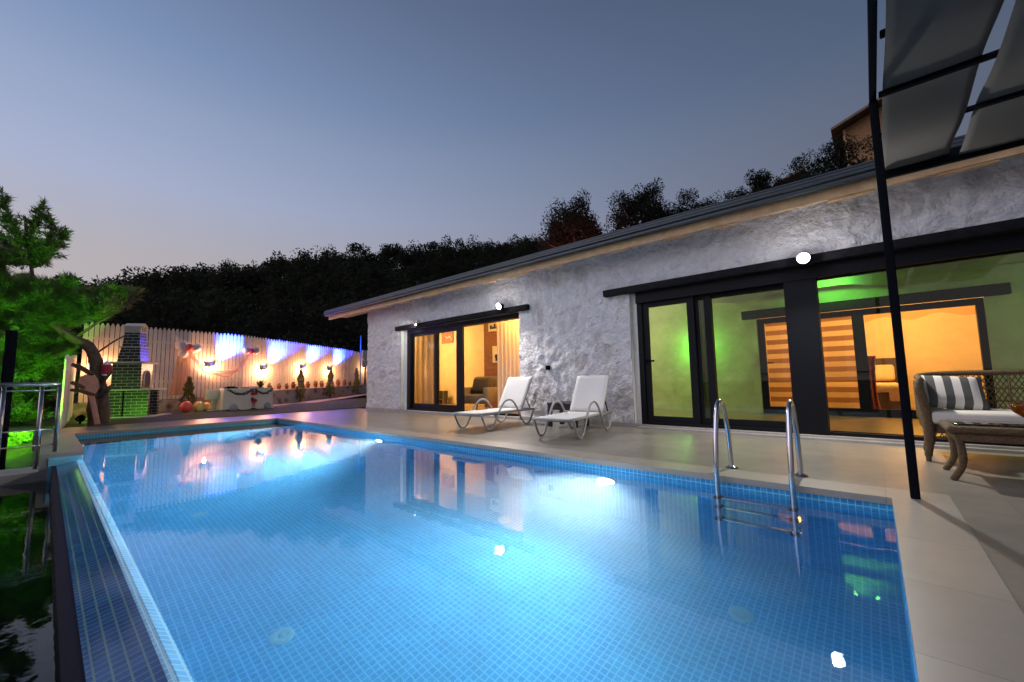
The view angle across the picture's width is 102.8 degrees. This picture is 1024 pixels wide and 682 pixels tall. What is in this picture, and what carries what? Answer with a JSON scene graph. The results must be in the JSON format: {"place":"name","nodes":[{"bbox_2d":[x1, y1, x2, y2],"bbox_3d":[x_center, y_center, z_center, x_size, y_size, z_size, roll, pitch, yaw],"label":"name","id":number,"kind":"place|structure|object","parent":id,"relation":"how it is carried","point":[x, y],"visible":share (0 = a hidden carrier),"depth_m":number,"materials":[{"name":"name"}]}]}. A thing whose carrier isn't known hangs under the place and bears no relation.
{"place":"outdoors","nodes":[
{"label":"outdoors","id":0,"kind":"place"},
{"bbox_2d":[9,396,366,430],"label":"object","id":1,"kind":"structure","parent":0,"point":[355,402],"depth_m":11.91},
{"bbox_2d":[59,355,76,429],"bbox_3d":[-10.626,1.099,9.810,0.030,1.742,4.194,4,-8,-45],"label":"board fence","id":2,"kind":"object","parent":1,"relation":"on","point":[67,397],"visible":0.91,"depth_m":9.21,"materials":[{"name":"white wood"}]},
{"bbox_2d":[0,185,146,426],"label":"pine tree","id":3,"kind":"object","parent":1,"relation":"on","point":[35,312],"visible":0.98,"depth_m":8.93,"materials":[{"name":"green plant"}]},
{"bbox_2d":[100,361,112,375],"bbox_3d":[-9.463,0.644,9.547,0.200,0.342,0.200,-6,-7,41],"label":"hanging lantern","id":4,"kind":"object","parent":3,"relation":"hanging from","point":[106,367],"visible":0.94,"depth_m":9.48,"materials":[{"name":"red"}]},
{"bbox_2d":[75,415,85,423],"bbox_3d":[-10.047,1.960,9.482,0.170,0.486,0.127,1,-6,-24],"label":"garden spotlight","id":5,"kind":"object","parent":1,"relation":"on","point":[80,418],"visible":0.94,"depth_m":9.49,"materials":[{"name":"black metal"}]},
{"bbox_2d":[78,374,100,424],"bbox_3d":[-9.578,1.334,9.293,0.427,1.158,0.159,2,-6,-25],"label":"wooden peel","id":6,"kind":"object","parent":1,"relation":"on","point":[90,383],"visible":0.81,"depth_m":9.29,"materials":[{"name":"brown wood"}]},
{"bbox_2d":[85,323,171,419],"bbox_3d":[-10.567,0.819,11.348,1.550,2.650,1.100,1,-6,-19],"label":"barbecue","id":7,"kind":"object","parent":1,"relation":"on","point":[133,393],"visible":0.77,"depth_m":11.17,"materials":[{"name":"brick"}]},
{"bbox_2d":[180,401,192,412],"bbox_3d":[-10.032,2.042,12.587,0.320,0.388,0.315,-6,-7,41],"label":"balloon","id":8,"kind":"object","parent":1,"relation":"on","point":[186,406],"visible":0.89,"depth_m":12.49,"materials":[{"name":"red rubber"}]},
{"bbox_2d":[179,376,196,409],"bbox_3d":[-10.245,1.657,12.931,0.462,1.113,0.481,-2,-6,12],"label":"thuja shrub","id":9,"kind":"object","parent":1,"relation":"on","point":[188,389],"visible":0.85,"depth_m":12.90,"materials":[{"name":"green plant"}]},
{"bbox_2d":[193,401,204,411],"bbox_3d":[-9.882,2.090,12.905,0.300,0.366,0.295,-6,-7,41],"label":"balloon","id":10,"kind":"object","parent":1,"relation":"on","point":[198,406],"visible":0.88,"depth_m":12.82,"materials":[{"name":"brown rubber"}]},
{"bbox_2d":[204,402,210,409],"bbox_3d":[-9.935,2.138,13.296,0.220,0.276,0.217,-6,-7,41],"label":"balloon","id":11,"kind":"object","parent":1,"relation":"on","point":[207,405],"visible":0.87,"depth_m":13.24,"materials":[{"name":"brown rubber"}]},
{"bbox_2d":[204,389,219,410],"bbox_3d":[-9.679,1.917,13.234,0.320,0.690,0.420,-6,-7,41],"label":"side stand","id":12,"kind":"object","parent":1,"relation":"on","point":[212,395],"visible":0.72,"depth_m":13.14,"materials":[{"name":"white paint"}]},
{"bbox_2d":[229,404,236,410],"bbox_3d":[-8.891,2.146,13.041,0.220,0.276,0.217,-6,-7,41],"label":"balloon","id":13,"kind":"object","parent":1,"relation":"on","point":[232,407],"visible":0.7,"depth_m":12.97,"materials":[{"name":"grey rubber"}]},
{"bbox_2d":[264,402,270,407],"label":"balloon","id":14,"kind":"object","parent":1,"relation":"on","point":[267,404],"visible":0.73,"depth_m":13.71,"materials":[{"name":"grey rubber"}]},
{"bbox_2d":[273,384,366,403],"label":"planter wall","id":15,"kind":"structure","parent":1,"relation":"on","point":[284,396],"depth_m":16.71,"materials":[{"name":"stone"}]},
{"bbox_2d":[273,393,366,405],"bbox_3d":[-7.335,2.436,17.731,1.505,0.341,6.807,-3,-6,21],"label":"gravel bed","id":16,"kind":"object","parent":1,"relation":"on","point":[325,399],"visible":0.52,"depth_m":16.70,"materials":[{"name":"grey gravel"}]},
{"bbox_2d":[295,369,306,401],"bbox_3d":[-8.268,1.719,16.023,0.456,1.325,0.452,-6,-7,41],"label":"thuja shrub","id":17,"kind":"object","parent":16,"relation":"on","point":[300,378],"visible":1,"depth_m":15.96,"materials":[{"name":"green plant"}]},
{"bbox_2d":[325,368,334,397],"bbox_3d":[-7.686,1.744,17.264,0.455,1.290,0.458,-6,-7,41],"label":"thuja shrub","id":18,"kind":"object","parent":16,"relation":"on","point":[330,380],"visible":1,"depth_m":17.23,"materials":[{"name":"green plant"}]},
{"bbox_2d":[352,368,360,393],"bbox_3d":[-7.082,1.805,18.581,0.372,1.218,0.411,-1,-5,-2],"label":"thuja shrub","id":19,"kind":"object","parent":16,"relation":"on","point":[356,381],"visible":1,"depth_m":18.55,"materials":[{"name":"green plant"}]},
{"bbox_2d":[360,335,361,384],"bbox_3d":[-7.220,1.077,19.484,0.055,2.700,0.055,2,-6,-26],"label":"pole","id":20,"kind":"object","parent":16,"relation":"on","point":[360,356],"visible":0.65,"depth_m":19.50,"materials":[{"name":"blue"}]},
{"bbox_2d":[362,350,367,384],"bbox_3d":[-7.079,1.445,19.785,0.080,1.980,0.420,-6,-7,41],"label":"pale board","id":21,"kind":"object","parent":16,"relation":"on","point":[364,356],"visible":0.64,"depth_m":19.75,"materials":[{"name":"grey"}]},
{"bbox_3d":[-8.861,1.931,13.633,0.560,0.710,1.320,-6,-7,41],"label":"party table","id":22,"kind":"object","parent":1,"relation":"on","visible":0},
{"bbox_2d":[216,387,272,410],"bbox_3d":[-8.861,1.931,13.633,0.704,0.724,1.512,-6,-7,41],"label":"tablecloth","id":23,"kind":"object","parent":22,"relation":"on","point":[226,400],"visible":0.88,"depth_m":13.30,"materials":[{"name":"white fabric"}]},
{"bbox_2d":[227,388,272,395],"bbox_3d":[-8.601,1.667,13.452,0.092,0.250,1.358,-6,-7,41],"label":"garland","id":24,"kind":"object","parent":23,"relation":"attached to","point":[244,393],"visible":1,"depth_m":13.44,"materials":[{"name":"green plant"}]},
{"bbox_2d":[251,397,256,406],"bbox_3d":[-8.497,2.021,13.467,0.108,0.331,0.194,-4,-6,30],"label":"flower bunch","id":25,"kind":"object","parent":23,"relation":"attached to","point":[254,400],"visible":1,"depth_m":13.44,"materials":[{"name":"red plant"}]},
{"bbox_2d":[5,266,448,469],"bbox_3d":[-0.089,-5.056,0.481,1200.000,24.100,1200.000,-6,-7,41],"label":"ground","id":26,"kind":"structure","parent":0,"point":[19,457],"depth_m":13.50,"materials":[{"name":"green plant"}]},
{"bbox_2d":[0,330,17,469],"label":"pole","id":27,"kind":"object","parent":26,"relation":"on","point":[9,356],"visible":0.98,"depth_m":5.76,"materials":[{"name":"black metal"}]},
{"bbox_2d":[0,458,48,485],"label":"trough wall","id":28,"kind":"structure","parent":26,"relation":"on","point":[19,475],"depth_m":5.13,"materials":[{"name":"grey concrete"}]},
{"bbox_2d":[0,480,59,681],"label":"trough water","id":29,"kind":"structure","parent":28,"relation":"in","point":[29,649],"depth_m":2.42,"materials":[{"name":"liquid"}]},
{"bbox_2d":[0,382,61,468],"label":"steel railing","id":30,"kind":"object","parent":28,"relation":"on","point":[3,391],"visible":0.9,"depth_m":5.38,"materials":[{"name":"grey metal"}]},
{"bbox_2d":[0,273,76,446],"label":"pine tree","id":31,"kind":"object","parent":26,"relation":"on","point":[23,402],"visible":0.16,"depth_m":9.90,"materials":[{"name":"green plant"}]},
{"bbox_2d":[9,270,87,436],"bbox_3d":[-14.313,1.019,12.041,4.979,6.460,4.200,-6,-7,41],"label":"pine tree","id":32,"kind":"object","parent":26,"relation":"on","point":[49,404],"visible":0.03,"depth_m":12.18,"materials":[{"name":"green plant"}]},
{"bbox_2d":[72,398,217,416],"bbox_3d":[-8.906,2.394,17.066,1.232,0.680,13.658,-4,-6,27],"label":"fence footing","id":33,"kind":"object","parent":26,"relation":"on","point":[164,406],"visible":0.08,"depth_m":12.88,"materials":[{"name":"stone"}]},
{"bbox_2d":[78,322,366,402],"bbox_3d":[-8.873,1.075,17.355,0.998,2.320,13.310,-4,-6,27],"label":"picket fence","id":34,"kind":"object","parent":33,"relation":"on","point":[282,362],"visible":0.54,"depth_m":14.53,"materials":[{"name":"white wood"}]},
{"bbox_2d":[169,355,189,394],"bbox_3d":[-10.708,1.070,13.222,0.080,1.350,0.550,-6,-7,41],"label":"drape","id":35,"kind":"object","parent":34,"relation":"hanging from","point":[181,374],"visible":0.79,"depth_m":13.21,"materials":[{"name":"white fabric"}]},
{"bbox_2d":[188,351,250,376],"bbox_3d":[-10.005,0.760,14.016,0.112,0.968,1.826,-5,-7,39],"label":"swag","id":36,"kind":"object","parent":34,"relation":"hanging from","point":[222,373],"visible":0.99,"depth_m":13.97,"materials":[{"name":"white fabric"}]},
{"bbox_2d":[175,341,186,350],"bbox_3d":[-10.708,0.174,13.232,0.302,0.318,0.306,-2,-5,9],"label":"balloon","id":37,"kind":"object","parent":36,"relation":"attached to","point":[180,345],"visible":0.94,"depth_m":13.13,"materials":[{"name":"white rubber"}]},
{"bbox_2d":[178,349,188,358],"bbox_3d":[-10.653,0.407,13.239,0.280,0.344,0.276,-6,-7,41],"label":"balloon","id":38,"kind":"object","parent":36,"relation":"attached to","point":[183,353],"visible":0.99,"depth_m":13.15,"materials":[{"name":"white rubber"}]},
{"bbox_2d":[185,344,192,350],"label":"balloon","id":39,"kind":"object","parent":36,"relation":"attached to","point":[189,347],"visible":1,"depth_m":13.26,"materials":[{"name":"red rubber"}]},
{"bbox_2d":[192,344,200,352],"bbox_3d":[-10.461,0.246,13.505,0.297,0.280,0.288,0,-6,-12],"label":"balloon","id":40,"kind":"object","parent":36,"relation":"attached to","point":[196,347],"visible":0.74,"depth_m":13.44,"materials":[{"name":"white rubber"}]},
{"bbox_2d":[243,347,249,354],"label":"balloon","id":41,"kind":"object","parent":36,"relation":"attached to","point":[246,350],"visible":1,"depth_m":14.56,"materials":[{"name":"white rubber"}]},
{"bbox_2d":[249,348,254,354],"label":"balloon","id":42,"kind":"object","parent":36,"relation":"attached to","point":[251,351],"visible":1,"depth_m":14.65,"materials":[{"name":"red rubber"}]},
{"bbox_2d":[253,347,259,355],"bbox_3d":[-9.327,0.380,14.877,0.240,0.299,0.236,-6,-7,41],"label":"balloon","id":43,"kind":"object","parent":36,"relation":"attached to","point":[257,350],"visible":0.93,"depth_m":14.82,"materials":[{"name":"white rubber"}]},
{"bbox_2d":[11,223,612,408],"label":"forest","id":44,"kind":"object","parent":26,"relation":"on","point":[196,299],"visible":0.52,"depth_m":32.86,"materials":[{"name":"green plant"}]},
{"bbox_2d":[535,188,602,250],"bbox_3d":[3.755,-5.359,24.249,4.325,6.973,5.045,-6,-7,41],"label":"hill tree","id":45,"kind":"object","parent":26,"relation":"on","point":[578,225],"visible":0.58,"depth_m":23.43,"materials":[{"name":"green plant"}]},
{"bbox_2d":[604,178,689,233],"bbox_3d":[7.664,-5.597,23.497,5.009,7.134,4.685,-6,-7,41],"label":"hill tree","id":46,"kind":"object","parent":26,"relation":"on","point":[629,211],"visible":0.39,"depth_m":22.78,"materials":[{"name":"green plant"}]},
{"bbox_2d":[674,188,735,212],"bbox_3d":[10.890,-5.359,23.215,5.011,6.903,5.079,-6,-7,41],"label":"hill tree","id":47,"kind":"object","parent":26,"relation":"on","point":[696,204],"visible":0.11,"depth_m":23.11,"materials":[{"name":"green plant"}]},
{"bbox_2d":[731,168,790,197],"bbox_3d":[13.243,-5.855,21.284,2.990,6.418,3.158,-6,-7,41],"label":"hill tree","id":48,"kind":"object","parent":26,"relation":"on","point":[759,182],"visible":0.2,"depth_m":21.15,"materials":[{"name":"green plant"}]},
{"bbox_2d":[775,168,806,186],"bbox_3d":[22.394,-10.172,32.359,2.000,5.300,4.000,-6,-7,41],"label":"tree","id":49,"kind":"object","parent":26,"relation":"on","point":[794,174],"visible":0.04,"depth_m":31.15,"materials":[{"name":"green plant"}]},
{"bbox_2d":[777,133,873,185],"bbox_3d":[15.719,-6.556,19.935,4.996,6.895,4.948,-6,-7,41],"label":"hill tree","id":50,"kind":"object","parent":26,"relation":"on","point":[837,155],"visible":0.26,"depth_m":19.63,"materials":[{"name":"green plant"}]},
{"bbox_2d":[831,98,881,166],"bbox_3d":[28.694,-12.850,30.880,6.400,8.130,8.400,-6,-7,41],"label":"wooden cabin","id":51,"kind":"object","parent":26,"relation":"on","point":[857,123],"visible":0.22,"depth_m":29.63,"materials":[{"name":"brown wood"}]},
{"bbox_2d":[439,391,447,403],"bbox_3d":[-2.418,1.969,14.285,0.320,0.460,0.200,-6,-7,41],"label":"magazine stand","id":52,"kind":"object","parent":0,"point":[443,397],"visible":0.83,"depth_m":14.23,"materials":[{"name":"brown wood"}]},
{"bbox_2d":[0,0,1015,286],"label":"sky","id":53,"kind":"structure","parent":0,"point":[176,133],"materials":[{"name":"blue"}]},
{"bbox_2d":[31,408,1023,613],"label":"deck","id":54,"kind":"structure","parent":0,"point":[985,491],"depth_m":4.30,"materials":[{"name":"tile"}]},
{"bbox_2d":[47,420,917,681],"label":"pool","id":55,"kind":"structure","parent":54,"relation":"in","point":[105,633],"depth_m":2.10,"materials":[{"name":"tile"}]},
{"bbox_2d":[77,422,916,681],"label":"pool water","id":56,"kind":"structure","parent":55,"relation":"in","point":[274,552],"depth_m":2.08,"materials":[{"name":"blue liquid"}]},
{"bbox_2d":[39,417,1023,681],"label":"coping","id":57,"kind":"object","parent":55,"relation":"on","point":[967,617],"visible":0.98,"depth_m":1.84,"materials":[{"name":"stone"}]},
{"bbox_2d":[452,377,534,429],"bbox_3d":[-0.294,1.127,7.614,0.654,0.902,1.738,-5,-7,36],"label":"sun lounger","id":58,"kind":"object","parent":54,"relation":"on","point":[514,395],"visible":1,"depth_m":7.93,"materials":[{"name":"grey plastic"}]},
{"bbox_2d":[547,401,588,427],"bbox_3d":[1.026,1.326,7.439,0.600,0.430,0.500,-5,-7,37],"label":"side table","id":59,"kind":"object","parent":54,"relation":"on","point":[566,405],"visible":0.49,"depth_m":7.35,"materials":[{"name":"black wicker"}]},
{"bbox_2d":[532,375,612,438],"bbox_3d":[1.002,0.993,6.445,0.654,0.902,1.738,-4,-6,32],"label":"sun lounger","id":60,"kind":"object","parent":54,"relation":"on","point":[589,397],"visible":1,"depth_m":6.82,"materials":[{"name":"grey plastic"}]},
{"bbox_2d":[324,134,1023,453],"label":"house","id":61,"kind":"structure","parent":54,"relation":"on","point":[620,308],"depth_m":7.07,"materials":[{"name":"paint"}]},
{"bbox_2d":[411,320,420,325],"bbox_3d":[-2.632,-0.485,11.166,0.250,0.162,0.160,-6,-7,41],"label":"security camera","id":62,"kind":"object","parent":61,"relation":"attached to","point":[415,322],"visible":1,"depth_m":11.11,"materials":[{"name":"white paint"}]},
{"bbox_2d":[415,334,433,403],"bbox_3d":[-2.711,0.876,12.023,1.600,2.170,0.084,-6,-7,41],"label":"curtain","id":63,"kind":"object","parent":61,"relation":"hanging from","point":[424,369],"visible":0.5,"depth_m":11.87,"materials":[{"name":"white fabric"}]},
{"bbox_2d":[442,331,453,343],"bbox_3d":[-2.334,-0.123,14.737,0.650,0.420,0.041,-6,-7,41],"label":"wall picture","id":64,"kind":"object","parent":61,"relation":"attached to","point":[447,337],"depth_m":14.71,"materials":[{"name":"brown fabric"}]},
{"bbox_2d":[407,312,519,416],"bbox_3d":[-1.343,0.664,10.389,4.330,2.282,0.160,-6,-7,41],"label":"sliding door","id":65,"kind":"structure","parent":61,"relation":"in","point":[458,327],"depth_m":10.78,"materials":[{"name":"black metal"}]},
{"bbox_2d":[464,376,497,409],"bbox_3d":[-0.805,1.389,10.791,0.920,0.903,0.840,-4,-6,29],"label":"armchair","id":66,"kind":"object","parent":61,"relation":"on","point":[490,394],"visible":0.45,"depth_m":10.47,"materials":[{"name":"brown fabric"}]},
{"bbox_2d":[472,378,493,392],"bbox_3d":[-0.772,1.171,10.820,0.600,0.393,0.252,-4,-6,29],"label":"cushion","id":67,"kind":"object","parent":66,"relation":"on","point":[479,385],"visible":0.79,"depth_m":10.74,"materials":[{"name":"brown fabric"}]},
{"bbox_2d":[488,322,496,331],"bbox_3d":[-0.423,-0.469,11.882,0.740,0.340,0.026,-6,-7,41],"label":"wall picture","id":68,"kind":"object","parent":61,"relation":"attached to","point":[492,327],"depth_m":12.00,"materials":[{"name":"beige paper"}]},
{"bbox_2d":[492,346,496,362],"bbox_3d":[-0.453,0.380,11.826,0.320,0.480,0.095,-6,-7,41],"label":"wall picture","id":69,"kind":"object","parent":61,"relation":"attached to","point":[494,352],"depth_m":11.87,"materials":[{"name":"beige paper"}]},
{"bbox_2d":[496,303,503,309],"bbox_3d":[-0.269,-0.771,9.094,0.156,0.156,0.167,-6,-7,41],"label":"wall floodlight","id":70,"kind":"object","parent":61,"relation":"attached to","point":[499,306],"depth_m":9.04,"materials":[{"name":"white metal"}]},
{"bbox_2d":[496,319,520,413],"bbox_3d":[0.015,0.559,9.464,1.000,2.220,0.096,-6,-7,41],"label":"curtain","id":71,"kind":"object","parent":61,"relation":"hanging from","point":[508,351],"visible":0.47,"depth_m":9.59,"materials":[{"name":"white fabric"}]},
{"bbox_2d":[698,300,719,417],"bbox_3d":[3.177,0.275,6.637,0.240,2.100,0.072,-6,-7,41],"label":"curtain","id":72,"kind":"object","parent":61,"relation":"hanging from","point":[704,359],"visible":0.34,"depth_m":6.66,"materials":[{"name":"fabric"}]},
{"bbox_2d":[796,252,810,263],"bbox_3d":[3.887,-1.101,5.445,0.156,0.156,0.167,-6,-7,41],"label":"wall floodlight","id":73,"kind":"object","parent":61,"relation":"attached to","point":[803,257],"depth_m":5.39,"materials":[{"name":"white metal"}]},
{"bbox_2d":[765,316,859,407],"bbox_3d":[6.041,0.417,8.292,1.500,1.830,0.040,-6,-7,41],"label":"zebra blind","id":74,"kind":"object","parent":61,"relation":"hanging from","point":[840,364],"depth_m":8.07,"materials":[{"name":"fabric"}]},
{"bbox_2d":[635,231,1023,446],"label":"sliding door","id":75,"kind":"structure","parent":61,"relation":"in","point":[799,284],"depth_m":5.62,"materials":[{"name":"black metal"}]},
{"bbox_2d":[757,297,996,417],"bbox_3d":[6.533,0.406,7.683,3.240,2.000,0.140,-6,-7,41],"label":"window","id":76,"kind":"structure","parent":61,"relation":"in","point":[866,409],"depth_m":7.61,"materials":[{"name":"black metal"}]},
{"bbox_2d":[857,358,900,409],"bbox_3d":[7.777,0.958,9.488,1.850,1.100,1.790,-6,-7,41],"label":"bed","id":77,"kind":"object","parent":61,"relation":"on","point":[888,395],"visible":0.23,"depth_m":8.42,"materials":[{"name":"fabric"}]},
{"bbox_2d":[867,356,880,408],"bbox_3d":[7.109,0.850,8.022,0.130,1.120,0.096,-6,-7,41],"label":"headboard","id":78,"kind":"object","parent":77,"relation":"attached to","point":[872,376],"visible":0.77,"depth_m":8.03,"materials":[{"name":"brown wood"}]},
{"bbox_2d":[876,365,894,380],"bbox_3d":[8.638,0.754,9.619,0.540,0.383,0.267,-6,-7,41],"label":"pillow","id":79,"kind":"object","parent":77,"relation":"on","point":[885,372],"visible":0.56,"depth_m":9.49,"materials":[{"name":"beige fabric"}]},
{"bbox_2d":[864,305,975,322],"bbox_3d":[7.241,-0.502,7.317,1.420,0.226,0.060,-6,-7,41],"label":"valance","id":80,"kind":"object","parent":61,"relation":"attached to","point":[962,310],"visible":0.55,"depth_m":7.25,"materials":[{"name":"fabric"}]},
{"bbox_2d":[713,399,808,501],"bbox_3d":[2.086,1.250,3.439,0.642,1.511,0.581,-6,-7,41],"label":"pool ladder","id":81,"kind":"object","parent":54,"relation":"attached to","point":[791,417],"visible":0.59,"depth_m":3.43,"materials":[{"name":"silver metal"}]},
{"bbox_2d":[867,0,1023,498],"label":"pergola","id":82,"kind":"object","parent":54,"relation":"on","point":[883,174],"visible":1,"depth_m":2.88,"materials":[{"name":"black metal"}]},
{"bbox_2d":[882,0,1003,169],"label":"shade cloth","id":83,"kind":"object","parent":82,"relation":"attached to","point":[921,122],"visible":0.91,"depth_m":2.75,"materials":[{"name":"grey fabric"}]},
{"bbox_2d":[958,0,1023,154],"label":"shade cloth","id":84,"kind":"object","parent":82,"relation":"attached to","point":[1001,123],"visible":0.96,"depth_m":3.09,"materials":[{"name":"grey fabric"}]},
{"bbox_2d":[913,369,1023,461],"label":"wicker sofa","id":85,"kind":"object","parent":54,"relation":"on","point":[928,417],"visible":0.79,"depth_m":3.96,"materials":[{"name":"brown wicker"}]},
{"bbox_2d":[921,375,989,409],"bbox_3d":[4.499,0.526,4.191,0.500,0.400,0.170,0,-36,33],"label":"cushion","id":86,"kind":"object","parent":85,"relation":"on","point":[957,392],"visible":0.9,"depth_m":4.12,"materials":[{"name":"fabric"}]},
{"bbox_2d":[938,419,1023,480],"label":"coffee table","id":87,"kind":"object","parent":54,"relation":"on","point":[959,432],"visible":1,"depth_m":3.19,"materials":[{"name":"brown wicker"}]},
{"bbox_2d":[1006,402,1023,417],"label":"glass bowl","id":88,"kind":"object","parent":87,"relation":"on","point":[1017,408],"visible":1,"depth_m":3.10,"materials":[{"name":"orange glass"}]},
{"bbox_3d":[-8.603,1.580,13.967,0.250,0.023,0.250,-6,-7,41],"label":"plate","id":89,"kind":"object","parent":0,"visible":0},
{"bbox_2d":[255,379,266,386],"bbox_3d":[-8.642,1.428,13.991,0.498,0.323,0.398,4,-7,-40],"label":"potted plant","id":90,"kind":"object","parent":89,"relation":"on","point":[260,383],"visible":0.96,"depth_m":13.98,"materials":[{"name":"green plant"}]}
]}

